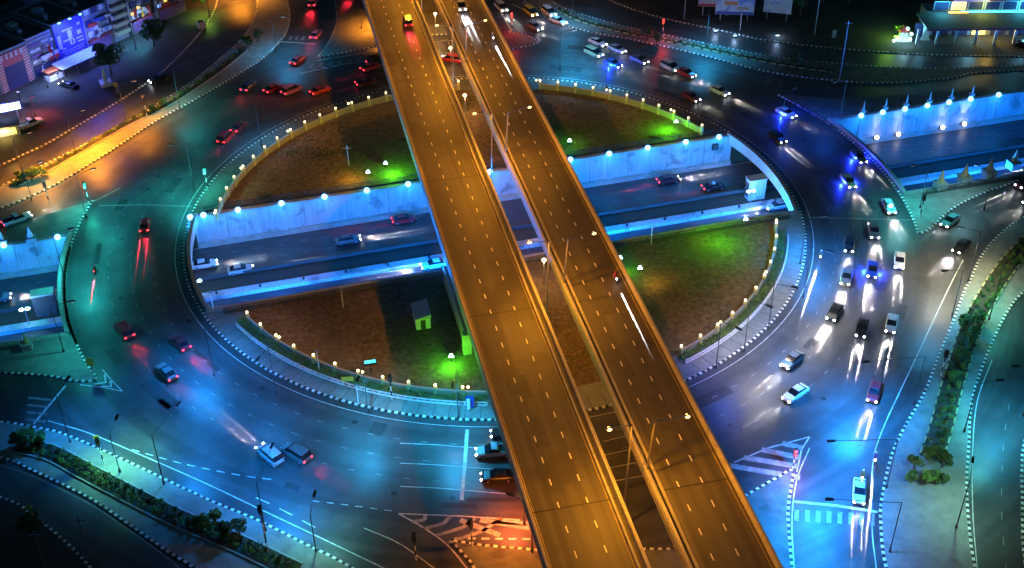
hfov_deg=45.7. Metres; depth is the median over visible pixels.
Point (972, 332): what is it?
tree
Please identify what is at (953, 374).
tree
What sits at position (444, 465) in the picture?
road marking
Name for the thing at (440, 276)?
railing
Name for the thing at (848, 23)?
utility pole
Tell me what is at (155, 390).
asphalt patch
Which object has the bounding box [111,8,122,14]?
window
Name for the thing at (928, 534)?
pavement
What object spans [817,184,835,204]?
asphalt patch
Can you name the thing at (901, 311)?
asphalt patch
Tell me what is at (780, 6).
billboard
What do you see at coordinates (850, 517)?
road marking
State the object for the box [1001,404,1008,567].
road marking
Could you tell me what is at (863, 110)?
spire
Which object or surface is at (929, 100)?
spire
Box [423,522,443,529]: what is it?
road marking
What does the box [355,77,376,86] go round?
car
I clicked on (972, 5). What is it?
window
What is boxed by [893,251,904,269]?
car
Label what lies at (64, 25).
shop building
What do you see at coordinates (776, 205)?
car
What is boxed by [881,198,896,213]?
car
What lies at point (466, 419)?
kerb
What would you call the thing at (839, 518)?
road marking
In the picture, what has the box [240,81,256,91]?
car
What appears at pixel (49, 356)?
pavement
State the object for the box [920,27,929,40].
gate wall
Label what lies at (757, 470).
road marking
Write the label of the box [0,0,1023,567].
road
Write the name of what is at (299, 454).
car
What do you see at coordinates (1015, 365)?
street lamp
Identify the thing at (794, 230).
pavement
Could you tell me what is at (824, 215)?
street lamp
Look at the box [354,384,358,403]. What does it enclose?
post
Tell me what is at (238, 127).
car
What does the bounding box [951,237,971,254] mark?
car
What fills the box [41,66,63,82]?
food stall
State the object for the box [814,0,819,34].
utility pole
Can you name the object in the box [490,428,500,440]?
car
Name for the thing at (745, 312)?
hedge
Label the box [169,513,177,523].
shrub
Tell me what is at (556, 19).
car
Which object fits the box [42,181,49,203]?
traffic signal
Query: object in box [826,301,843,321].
car
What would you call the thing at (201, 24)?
planter
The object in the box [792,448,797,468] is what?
traffic signal
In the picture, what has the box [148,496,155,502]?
shrub
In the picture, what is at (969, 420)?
kerb
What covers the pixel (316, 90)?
car
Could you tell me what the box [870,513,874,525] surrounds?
road marking
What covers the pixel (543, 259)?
gap lamp
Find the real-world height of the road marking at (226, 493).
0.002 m
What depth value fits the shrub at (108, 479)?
164.69 m
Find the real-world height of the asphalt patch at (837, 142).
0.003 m
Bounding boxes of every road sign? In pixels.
[85,358,93,375]
[341,376,353,390]
[466,396,473,408]
[466,399,469,411]
[832,30,836,37]
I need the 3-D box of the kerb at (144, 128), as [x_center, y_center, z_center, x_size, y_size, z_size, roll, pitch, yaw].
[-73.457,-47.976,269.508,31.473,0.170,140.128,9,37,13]
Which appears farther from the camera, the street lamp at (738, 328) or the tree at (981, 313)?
the tree at (981, 313)
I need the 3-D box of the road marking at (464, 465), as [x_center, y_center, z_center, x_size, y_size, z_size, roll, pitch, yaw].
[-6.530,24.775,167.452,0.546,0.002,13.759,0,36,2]
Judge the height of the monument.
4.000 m
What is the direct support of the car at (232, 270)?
on the underpass road at (316, 243)
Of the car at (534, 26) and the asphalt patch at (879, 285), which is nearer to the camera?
the asphalt patch at (879, 285)
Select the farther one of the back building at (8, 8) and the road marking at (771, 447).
the back building at (8, 8)
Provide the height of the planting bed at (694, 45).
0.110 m
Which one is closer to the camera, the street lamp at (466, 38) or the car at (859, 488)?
the car at (859, 488)
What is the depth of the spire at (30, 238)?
212.17 m
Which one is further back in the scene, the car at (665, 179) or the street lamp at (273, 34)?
the street lamp at (273, 34)
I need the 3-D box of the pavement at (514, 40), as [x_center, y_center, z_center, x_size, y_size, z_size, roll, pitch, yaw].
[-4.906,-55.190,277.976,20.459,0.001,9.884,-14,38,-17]
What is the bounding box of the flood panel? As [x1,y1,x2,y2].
[363,359,376,372]
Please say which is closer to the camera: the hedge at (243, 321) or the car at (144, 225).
the hedge at (243, 321)
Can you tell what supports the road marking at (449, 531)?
on the road at (834, 370)
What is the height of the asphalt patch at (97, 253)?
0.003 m
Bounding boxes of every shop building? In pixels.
[0,16,58,78]
[0,33,34,92]
[12,0,88,60]
[44,0,113,46]
[101,0,130,41]
[122,0,153,34]
[150,0,186,20]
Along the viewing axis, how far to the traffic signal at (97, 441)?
165.63 m
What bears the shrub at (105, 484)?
on the planting bed at (226, 544)
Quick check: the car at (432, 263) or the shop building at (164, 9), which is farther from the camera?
the shop building at (164, 9)
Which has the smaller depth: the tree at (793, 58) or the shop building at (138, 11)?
the tree at (793, 58)
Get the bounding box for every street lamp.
[12,131,31,170]
[19,307,29,324]
[22,160,42,199]
[50,300,74,351]
[51,227,73,275]
[55,375,70,442]
[66,109,84,152]
[75,167,95,217]
[109,414,120,472]
[118,79,135,120]
[151,400,181,484]
[168,143,194,190]
[172,69,182,108]
[185,319,214,376]
[246,97,261,146]
[255,347,276,394]
[256,442,274,531]
[271,15,284,52]
[310,490,316,552]
[356,367,368,413]
[435,24,453,87]
[451,373,458,418]
[465,19,486,61]
[472,112,491,179]
[505,105,531,152]
[506,491,532,552]
[513,493,524,524]
[526,240,549,313]
[559,29,576,70]
[563,231,596,282]
[605,425,632,502]
[606,46,618,87]
[646,414,690,469]
[715,321,741,368]
[743,300,772,352]
[747,189,755,205]
[767,283,797,329]
[780,87,796,131]
[799,214,827,263]
[802,247,833,297]
[825,497,901,552]
[827,439,897,488]
[832,80,846,118]
[862,356,924,404]
[910,164,929,207]
[941,269,963,316]
[955,456,973,528]
[957,226,980,281]
[963,378,1003,432]
[973,163,993,209]
[988,260,1008,319]
[1012,364,1023,416]
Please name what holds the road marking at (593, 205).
on the underpass road at (316, 243)
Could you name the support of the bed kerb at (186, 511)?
on the pavement at (196, 552)
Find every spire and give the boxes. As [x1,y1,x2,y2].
[0,232,7,245]
[20,332,32,351]
[25,227,35,244]
[860,102,866,113]
[882,98,888,109]
[903,94,909,106]
[926,91,932,103]
[932,170,948,190]
[948,88,954,99]
[956,164,972,183]
[969,87,975,96]
[981,158,997,178]
[1006,149,1022,170]
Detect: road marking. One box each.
[0,67,255,213]
[0,119,1021,279]
[0,465,178,567]
[12,136,1023,298]
[13,128,1012,286]
[25,418,45,422]
[26,411,47,414]
[27,397,50,400]
[27,404,46,407]
[33,385,65,423]
[48,420,383,567]
[80,384,120,390]
[94,374,106,384]
[99,204,191,206]
[102,370,122,390]
[108,55,880,482]
[130,63,857,463]
[132,449,270,479]
[153,69,835,444]
[175,75,813,426]
[256,497,314,527]
[312,500,391,510]
[317,40,445,60]
[364,528,433,567]
[398,513,466,567]
[399,513,519,520]
[400,443,476,447]
[400,463,489,468]
[400,486,505,493]
[411,518,424,522]
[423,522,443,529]
[435,526,462,536]
[443,516,451,523]
[447,530,481,543]
[454,537,529,539]
[459,518,500,536]
[460,430,468,499]
[462,516,476,527]
[479,518,529,529]
[482,517,502,531]
[497,520,528,525]
[560,26,806,84]
[730,463,799,479]
[735,437,807,462]
[744,455,798,468]
[761,447,799,459]
[782,441,802,449]
[791,448,809,567]
[794,500,877,512]
[794,509,798,520]
[796,437,809,471]
[805,510,809,521]
[810,217,909,219]
[816,510,820,521]
[826,511,831,522]
[837,512,841,523]
[848,512,852,524]
[859,513,863,524]
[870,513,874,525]
[871,260,962,567]
[972,360,991,567]
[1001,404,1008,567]
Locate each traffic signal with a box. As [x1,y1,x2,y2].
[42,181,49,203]
[82,181,89,204]
[94,437,104,463]
[141,95,146,115]
[202,167,207,189]
[257,505,267,551]
[388,373,392,399]
[412,532,416,559]
[469,518,472,545]
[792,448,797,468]
[920,194,926,217]
[940,350,948,375]
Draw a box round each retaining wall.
[0,234,66,278]
[0,331,68,347]
[196,134,730,247]
[205,210,798,312]
[832,89,1023,143]
[903,172,1023,194]
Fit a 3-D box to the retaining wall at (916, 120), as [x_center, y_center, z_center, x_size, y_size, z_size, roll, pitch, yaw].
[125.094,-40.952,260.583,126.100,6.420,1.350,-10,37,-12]
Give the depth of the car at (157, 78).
263.44 m
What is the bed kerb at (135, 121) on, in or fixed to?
on the pavement at (267, 11)
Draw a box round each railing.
[203,129,721,211]
[223,213,789,313]
[925,173,1023,193]
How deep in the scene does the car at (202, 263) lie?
216.37 m
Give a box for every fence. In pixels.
[235,322,487,405]
[685,234,788,363]
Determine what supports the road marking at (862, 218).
on the road at (834, 370)
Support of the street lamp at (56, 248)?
on the kerb at (72, 241)
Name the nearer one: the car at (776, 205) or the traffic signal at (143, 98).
the car at (776, 205)
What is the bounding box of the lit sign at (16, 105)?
[0,100,22,118]
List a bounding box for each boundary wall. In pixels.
[214,82,459,220]
[245,313,486,395]
[539,82,703,134]
[678,224,777,355]
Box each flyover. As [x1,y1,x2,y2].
[362,0,650,567]
[434,0,782,567]
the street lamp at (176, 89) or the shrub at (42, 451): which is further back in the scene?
the street lamp at (176, 89)
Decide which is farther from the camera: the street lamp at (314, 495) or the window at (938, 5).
the window at (938, 5)
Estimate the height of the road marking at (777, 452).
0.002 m
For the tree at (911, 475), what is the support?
on the pavement at (928, 534)
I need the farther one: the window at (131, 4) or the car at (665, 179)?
the window at (131, 4)
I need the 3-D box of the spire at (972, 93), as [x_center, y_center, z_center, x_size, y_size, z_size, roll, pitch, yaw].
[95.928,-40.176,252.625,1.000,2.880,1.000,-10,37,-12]
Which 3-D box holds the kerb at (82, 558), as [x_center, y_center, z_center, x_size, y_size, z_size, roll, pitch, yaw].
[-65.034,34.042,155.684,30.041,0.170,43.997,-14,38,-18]
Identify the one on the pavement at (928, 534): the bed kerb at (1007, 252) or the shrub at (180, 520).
the bed kerb at (1007, 252)
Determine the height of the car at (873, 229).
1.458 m
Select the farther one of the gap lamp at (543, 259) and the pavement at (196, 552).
the gap lamp at (543, 259)
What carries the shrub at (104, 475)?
on the planting bed at (226, 544)
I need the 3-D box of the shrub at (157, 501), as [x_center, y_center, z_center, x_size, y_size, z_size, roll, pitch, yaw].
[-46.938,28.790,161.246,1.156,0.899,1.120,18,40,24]
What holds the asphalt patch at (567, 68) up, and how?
on the road at (834, 370)
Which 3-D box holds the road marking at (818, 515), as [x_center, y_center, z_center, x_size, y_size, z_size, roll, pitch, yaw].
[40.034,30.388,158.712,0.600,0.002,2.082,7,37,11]
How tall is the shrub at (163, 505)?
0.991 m
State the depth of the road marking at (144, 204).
223.12 m
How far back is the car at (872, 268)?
201.90 m
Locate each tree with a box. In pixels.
[8,431,25,449]
[12,507,42,537]
[13,170,25,181]
[16,424,35,447]
[21,166,37,180]
[32,430,44,441]
[33,166,47,177]
[91,41,126,75]
[139,18,166,46]
[148,104,156,112]
[158,97,165,107]
[190,515,199,527]
[191,0,205,9]
[195,512,218,534]
[206,508,222,522]
[215,519,233,537]
[230,517,247,533]
[240,35,252,47]
[253,28,262,41]
[640,26,652,41]
[653,31,660,44]
[789,51,802,68]
[792,0,810,15]
[895,25,913,36]
[904,469,918,482]
[907,454,924,468]
[920,468,938,483]
[922,444,939,460]
[936,448,953,467]
[936,470,949,483]
[948,370,959,379]
[953,349,963,357]
[958,313,976,326]
[966,325,980,338]
[975,308,986,321]
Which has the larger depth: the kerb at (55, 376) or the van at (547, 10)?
the van at (547, 10)
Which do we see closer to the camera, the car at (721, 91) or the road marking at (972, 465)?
the road marking at (972, 465)
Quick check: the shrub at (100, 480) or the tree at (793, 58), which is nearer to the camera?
the shrub at (100, 480)
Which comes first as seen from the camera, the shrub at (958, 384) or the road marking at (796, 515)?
the road marking at (796, 515)
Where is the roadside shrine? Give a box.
[892,26,912,41]
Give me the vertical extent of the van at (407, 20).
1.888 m
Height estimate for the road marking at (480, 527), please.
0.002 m
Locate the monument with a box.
[99,68,112,87]
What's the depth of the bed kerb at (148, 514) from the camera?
160.55 m
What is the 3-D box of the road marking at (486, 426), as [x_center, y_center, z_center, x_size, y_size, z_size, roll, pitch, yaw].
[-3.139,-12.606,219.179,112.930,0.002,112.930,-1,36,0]
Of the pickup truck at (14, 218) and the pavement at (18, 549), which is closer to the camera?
the pavement at (18, 549)
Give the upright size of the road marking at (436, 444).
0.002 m
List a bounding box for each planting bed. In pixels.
[12,441,301,567]
[15,50,245,185]
[560,10,831,70]
[921,239,1023,461]
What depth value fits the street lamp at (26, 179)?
221.98 m
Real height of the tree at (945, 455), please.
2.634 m
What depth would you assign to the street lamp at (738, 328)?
179.71 m
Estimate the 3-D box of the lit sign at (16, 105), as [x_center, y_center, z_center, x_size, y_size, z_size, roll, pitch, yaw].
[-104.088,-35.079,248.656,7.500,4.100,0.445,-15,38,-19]
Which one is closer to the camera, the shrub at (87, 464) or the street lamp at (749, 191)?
the shrub at (87, 464)
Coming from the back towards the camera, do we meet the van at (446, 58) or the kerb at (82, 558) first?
the van at (446, 58)
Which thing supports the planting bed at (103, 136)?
on the pavement at (267, 11)
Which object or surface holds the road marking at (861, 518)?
on the road at (834, 370)
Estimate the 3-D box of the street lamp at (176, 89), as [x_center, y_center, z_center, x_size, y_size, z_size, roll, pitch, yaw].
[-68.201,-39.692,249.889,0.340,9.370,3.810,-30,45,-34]
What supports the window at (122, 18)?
in the shop building at (119, 22)
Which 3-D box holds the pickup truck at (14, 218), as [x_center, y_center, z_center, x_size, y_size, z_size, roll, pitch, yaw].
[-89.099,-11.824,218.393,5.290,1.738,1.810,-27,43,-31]
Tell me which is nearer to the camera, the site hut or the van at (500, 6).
the site hut
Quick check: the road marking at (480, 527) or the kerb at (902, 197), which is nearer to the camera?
the road marking at (480, 527)
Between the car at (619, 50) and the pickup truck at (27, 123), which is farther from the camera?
the car at (619, 50)
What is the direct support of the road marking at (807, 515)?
on the road at (834, 370)
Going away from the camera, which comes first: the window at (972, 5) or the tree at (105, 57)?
the tree at (105, 57)
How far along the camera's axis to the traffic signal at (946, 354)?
178.71 m
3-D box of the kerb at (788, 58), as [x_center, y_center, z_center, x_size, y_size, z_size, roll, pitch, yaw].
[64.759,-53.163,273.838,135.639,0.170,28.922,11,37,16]
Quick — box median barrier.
[0,143,1023,335]
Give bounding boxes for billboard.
[698,0,726,15]
[715,0,754,20]
[763,0,792,20]
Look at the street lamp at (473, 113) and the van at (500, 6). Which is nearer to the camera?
the street lamp at (473, 113)
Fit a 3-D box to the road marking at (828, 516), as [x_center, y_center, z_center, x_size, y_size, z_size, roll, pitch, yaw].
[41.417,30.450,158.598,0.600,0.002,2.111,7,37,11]
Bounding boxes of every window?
[0,128,16,136]
[82,8,89,16]
[85,19,90,27]
[87,31,93,38]
[90,5,96,13]
[97,2,103,10]
[109,0,120,6]
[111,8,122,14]
[113,17,124,23]
[128,1,134,8]
[933,1,949,10]
[950,1,966,9]
[967,1,983,9]
[984,1,1001,9]
[1001,1,1018,9]
[1018,1,1023,9]
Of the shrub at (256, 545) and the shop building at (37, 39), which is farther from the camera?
the shop building at (37, 39)
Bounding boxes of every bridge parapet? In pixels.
[57,232,71,333]
[187,213,209,309]
[727,132,796,210]
[827,117,906,194]
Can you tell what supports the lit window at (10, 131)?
in the kiosk
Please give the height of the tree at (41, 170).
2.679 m
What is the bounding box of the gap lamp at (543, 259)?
[542,258,545,283]
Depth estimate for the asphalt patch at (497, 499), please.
161.87 m
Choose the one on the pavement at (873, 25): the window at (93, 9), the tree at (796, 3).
the tree at (796, 3)
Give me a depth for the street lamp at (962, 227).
196.60 m
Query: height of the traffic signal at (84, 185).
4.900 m
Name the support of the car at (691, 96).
on the road at (834, 370)
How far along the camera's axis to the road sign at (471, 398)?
175.33 m
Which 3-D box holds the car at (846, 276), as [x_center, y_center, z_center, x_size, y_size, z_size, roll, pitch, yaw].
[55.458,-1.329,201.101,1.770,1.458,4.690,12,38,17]
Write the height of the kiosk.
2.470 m
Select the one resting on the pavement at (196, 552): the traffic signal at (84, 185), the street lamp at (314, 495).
the street lamp at (314, 495)
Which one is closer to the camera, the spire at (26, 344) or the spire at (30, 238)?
the spire at (26, 344)
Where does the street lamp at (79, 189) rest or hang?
on the road at (834, 370)
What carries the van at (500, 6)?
on the road at (834, 370)
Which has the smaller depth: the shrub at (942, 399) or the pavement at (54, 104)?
the shrub at (942, 399)
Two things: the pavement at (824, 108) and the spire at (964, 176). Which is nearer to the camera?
the spire at (964, 176)
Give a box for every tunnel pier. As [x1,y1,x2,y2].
[30,286,57,317]
[744,173,767,200]
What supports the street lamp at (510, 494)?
on the pavement at (768, 503)
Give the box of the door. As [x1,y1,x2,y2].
[420,320,425,329]
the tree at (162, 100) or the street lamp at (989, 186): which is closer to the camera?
the street lamp at (989, 186)
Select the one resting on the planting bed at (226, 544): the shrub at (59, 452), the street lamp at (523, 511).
the shrub at (59, 452)
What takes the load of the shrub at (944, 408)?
on the planting bed at (964, 344)
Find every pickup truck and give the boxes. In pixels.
[0,212,32,227]
[19,117,43,129]
[475,442,507,459]
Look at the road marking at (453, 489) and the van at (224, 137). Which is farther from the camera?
the van at (224, 137)
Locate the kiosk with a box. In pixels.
[0,116,20,138]
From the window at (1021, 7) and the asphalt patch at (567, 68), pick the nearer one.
the asphalt patch at (567, 68)
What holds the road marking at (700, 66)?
on the road at (834, 370)
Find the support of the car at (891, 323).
on the road at (834, 370)
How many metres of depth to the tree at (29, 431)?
169.43 m
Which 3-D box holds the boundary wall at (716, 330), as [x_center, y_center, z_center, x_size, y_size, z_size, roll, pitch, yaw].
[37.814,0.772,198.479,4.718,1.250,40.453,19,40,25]
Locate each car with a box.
[0,292,11,301]
[58,80,78,89]
[139,217,150,232]
[148,73,170,84]
[155,363,178,382]
[168,334,191,352]
[192,258,217,270]
[227,263,252,275]
[230,120,247,132]
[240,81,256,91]
[263,83,283,93]
[289,55,306,65]
[309,85,330,95]
[310,30,322,39]
[335,234,360,245]
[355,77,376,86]
[360,62,380,72]
[391,213,416,224]
[420,257,445,270]
[480,468,514,483]
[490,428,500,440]
[526,21,542,31]
[549,15,566,25]
[588,37,606,47]
[603,57,622,68]
[607,43,625,53]
[629,54,648,64]
[656,174,680,184]
[676,67,696,78]
[680,90,700,102]
[701,181,725,191]
[709,85,729,96]
[765,199,786,211]
[768,130,786,143]
[775,106,796,118]
[780,349,804,369]
[781,382,809,403]
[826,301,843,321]
[840,173,856,188]
[840,267,853,285]
[843,235,854,252]
[849,149,867,163]
[852,477,866,505]
[855,317,868,338]
[866,260,878,278]
[866,380,882,403]
[867,222,879,238]
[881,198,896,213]
[884,313,898,333]
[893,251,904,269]
[940,213,960,227]
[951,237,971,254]
[1014,40,1023,47]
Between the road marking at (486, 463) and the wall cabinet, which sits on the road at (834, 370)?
the road marking at (486, 463)
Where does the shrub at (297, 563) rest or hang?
on the planting bed at (226, 544)
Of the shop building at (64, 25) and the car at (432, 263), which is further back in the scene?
the shop building at (64, 25)
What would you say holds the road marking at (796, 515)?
on the road at (834, 370)
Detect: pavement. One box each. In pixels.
[0,0,215,163]
[0,0,288,206]
[0,202,88,242]
[0,335,94,379]
[0,423,348,567]
[0,498,87,567]
[192,78,728,215]
[204,213,803,417]
[319,0,510,56]
[449,32,536,52]
[455,471,791,567]
[525,0,1023,81]
[613,0,1023,55]
[782,87,991,120]
[882,218,1023,567]
[902,176,1019,231]
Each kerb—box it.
[0,0,217,165]
[0,0,289,208]
[0,246,97,381]
[0,421,353,567]
[0,496,92,567]
[11,451,267,567]
[17,50,238,180]
[19,50,247,185]
[45,442,302,563]
[63,200,93,343]
[182,77,806,420]
[316,0,511,58]
[448,31,537,52]
[449,468,793,567]
[523,0,1023,83]
[558,10,831,72]
[562,9,830,69]
[610,0,1023,56]
[778,94,838,129]
[796,104,1018,233]
[879,216,1023,567]
[919,235,1023,455]
[942,260,1023,460]
[1020,440,1023,561]
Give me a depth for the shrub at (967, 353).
184.26 m
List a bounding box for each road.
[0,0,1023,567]
[0,119,1023,342]
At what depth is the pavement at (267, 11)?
260.60 m
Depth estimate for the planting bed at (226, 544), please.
161.11 m
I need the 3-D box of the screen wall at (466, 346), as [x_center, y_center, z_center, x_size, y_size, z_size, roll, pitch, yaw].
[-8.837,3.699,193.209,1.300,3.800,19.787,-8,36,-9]
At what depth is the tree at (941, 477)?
162.20 m
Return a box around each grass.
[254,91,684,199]
[265,226,767,389]
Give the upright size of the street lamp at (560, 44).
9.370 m
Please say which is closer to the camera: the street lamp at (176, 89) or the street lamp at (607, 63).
the street lamp at (176, 89)
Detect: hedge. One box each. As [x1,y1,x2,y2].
[236,316,487,401]
[678,228,785,360]
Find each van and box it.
[113,320,135,340]
[216,130,234,144]
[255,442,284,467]
[280,83,302,95]
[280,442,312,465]
[308,0,317,6]
[366,53,381,62]
[402,15,412,27]
[441,52,460,63]
[455,0,466,11]
[494,0,507,12]
[523,4,537,17]
[541,4,556,16]
[584,44,603,58]
[660,57,678,72]
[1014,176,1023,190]
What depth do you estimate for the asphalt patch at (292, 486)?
164.29 m
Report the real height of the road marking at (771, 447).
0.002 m
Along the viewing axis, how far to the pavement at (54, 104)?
262.78 m
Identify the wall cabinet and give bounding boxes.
[712,143,718,149]
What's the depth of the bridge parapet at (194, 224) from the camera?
209.54 m
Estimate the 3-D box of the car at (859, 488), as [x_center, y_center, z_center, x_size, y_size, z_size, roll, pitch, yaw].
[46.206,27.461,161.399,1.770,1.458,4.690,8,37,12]
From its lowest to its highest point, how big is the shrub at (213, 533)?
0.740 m
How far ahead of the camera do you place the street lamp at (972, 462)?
153.67 m
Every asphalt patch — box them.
[93,243,102,263]
[105,347,124,365]
[114,199,128,209]
[140,379,177,408]
[157,398,179,414]
[164,177,183,192]
[191,348,219,371]
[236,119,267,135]
[283,482,300,490]
[312,65,329,72]
[368,422,387,435]
[441,503,476,508]
[467,497,517,501]
[548,64,582,71]
[567,45,601,50]
[619,480,645,489]
[652,88,677,96]
[695,385,733,408]
[741,111,771,127]
[803,338,818,350]
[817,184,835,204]
[828,136,844,147]
[861,220,869,230]
[864,199,876,209]
[871,280,887,290]
[877,202,896,215]
[896,304,907,319]
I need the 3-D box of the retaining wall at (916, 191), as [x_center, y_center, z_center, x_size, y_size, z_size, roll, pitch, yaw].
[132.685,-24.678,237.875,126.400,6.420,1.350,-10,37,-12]
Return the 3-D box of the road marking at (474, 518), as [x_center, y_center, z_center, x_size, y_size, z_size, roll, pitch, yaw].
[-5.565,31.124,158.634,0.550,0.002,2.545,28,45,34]
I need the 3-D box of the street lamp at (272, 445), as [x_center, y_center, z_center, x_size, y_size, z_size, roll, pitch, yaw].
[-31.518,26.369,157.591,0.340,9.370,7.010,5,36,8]
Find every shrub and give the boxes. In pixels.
[21,444,30,452]
[39,447,45,454]
[57,447,64,456]
[58,457,64,463]
[69,455,79,461]
[76,457,84,465]
[83,461,91,468]
[96,476,102,483]
[101,471,109,479]
[102,480,108,486]
[106,476,113,484]
[114,478,123,487]
[115,488,122,494]
[120,483,129,489]
[134,489,142,495]
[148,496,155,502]
[154,498,163,504]
[156,507,162,514]
[161,503,168,508]
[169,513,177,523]
[176,517,183,524]
[202,528,209,534]
[210,531,218,536]
[224,535,233,543]
[243,538,254,544]
[248,546,254,552]
[253,541,261,550]
[260,547,268,552]
[271,558,280,565]
[283,557,291,564]
[292,561,300,567]
[937,397,945,403]
[939,406,947,411]
[940,425,949,435]
[941,419,947,426]
[948,404,955,410]
[951,391,960,397]
[955,380,961,387]
[959,362,965,369]
[963,349,971,357]
[1015,255,1023,261]
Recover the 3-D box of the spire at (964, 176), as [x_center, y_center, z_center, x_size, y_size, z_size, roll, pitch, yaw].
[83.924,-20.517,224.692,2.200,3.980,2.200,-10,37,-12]
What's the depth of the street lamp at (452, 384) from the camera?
171.29 m
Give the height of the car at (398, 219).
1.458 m
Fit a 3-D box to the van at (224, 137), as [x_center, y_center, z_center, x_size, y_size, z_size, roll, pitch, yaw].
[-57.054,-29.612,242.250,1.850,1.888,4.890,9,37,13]
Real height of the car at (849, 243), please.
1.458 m
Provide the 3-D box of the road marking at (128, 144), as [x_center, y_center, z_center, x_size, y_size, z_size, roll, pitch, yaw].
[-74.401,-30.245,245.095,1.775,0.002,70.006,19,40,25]
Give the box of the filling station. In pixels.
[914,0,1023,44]
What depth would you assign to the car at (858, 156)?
232.35 m
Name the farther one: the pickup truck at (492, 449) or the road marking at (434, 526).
the pickup truck at (492, 449)
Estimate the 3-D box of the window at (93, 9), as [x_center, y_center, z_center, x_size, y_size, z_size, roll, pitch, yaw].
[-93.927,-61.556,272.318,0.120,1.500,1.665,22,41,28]
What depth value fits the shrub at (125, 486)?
163.64 m
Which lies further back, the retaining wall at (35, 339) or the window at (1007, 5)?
the window at (1007, 5)
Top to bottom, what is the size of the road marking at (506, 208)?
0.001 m
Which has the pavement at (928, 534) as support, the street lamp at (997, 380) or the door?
the street lamp at (997, 380)
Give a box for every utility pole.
[28,531,46,567]
[72,516,90,555]
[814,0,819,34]
[839,21,851,81]
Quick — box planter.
[196,19,205,28]
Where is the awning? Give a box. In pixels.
[52,46,97,79]
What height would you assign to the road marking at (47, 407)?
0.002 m
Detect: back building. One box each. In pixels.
[0,0,24,20]
[2,0,39,6]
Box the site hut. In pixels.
[411,298,430,329]
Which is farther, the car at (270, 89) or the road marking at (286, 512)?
the car at (270, 89)
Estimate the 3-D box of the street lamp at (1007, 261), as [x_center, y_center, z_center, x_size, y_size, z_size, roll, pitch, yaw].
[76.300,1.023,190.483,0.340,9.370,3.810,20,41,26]
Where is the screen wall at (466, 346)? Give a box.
[443,266,471,354]
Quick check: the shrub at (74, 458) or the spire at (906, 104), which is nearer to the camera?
the shrub at (74, 458)
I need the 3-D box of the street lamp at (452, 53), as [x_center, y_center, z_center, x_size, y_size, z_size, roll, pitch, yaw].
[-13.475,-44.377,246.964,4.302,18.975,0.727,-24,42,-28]
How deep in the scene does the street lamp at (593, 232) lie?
182.05 m
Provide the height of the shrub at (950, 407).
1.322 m
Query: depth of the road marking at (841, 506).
160.24 m
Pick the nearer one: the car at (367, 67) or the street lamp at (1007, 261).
the street lamp at (1007, 261)

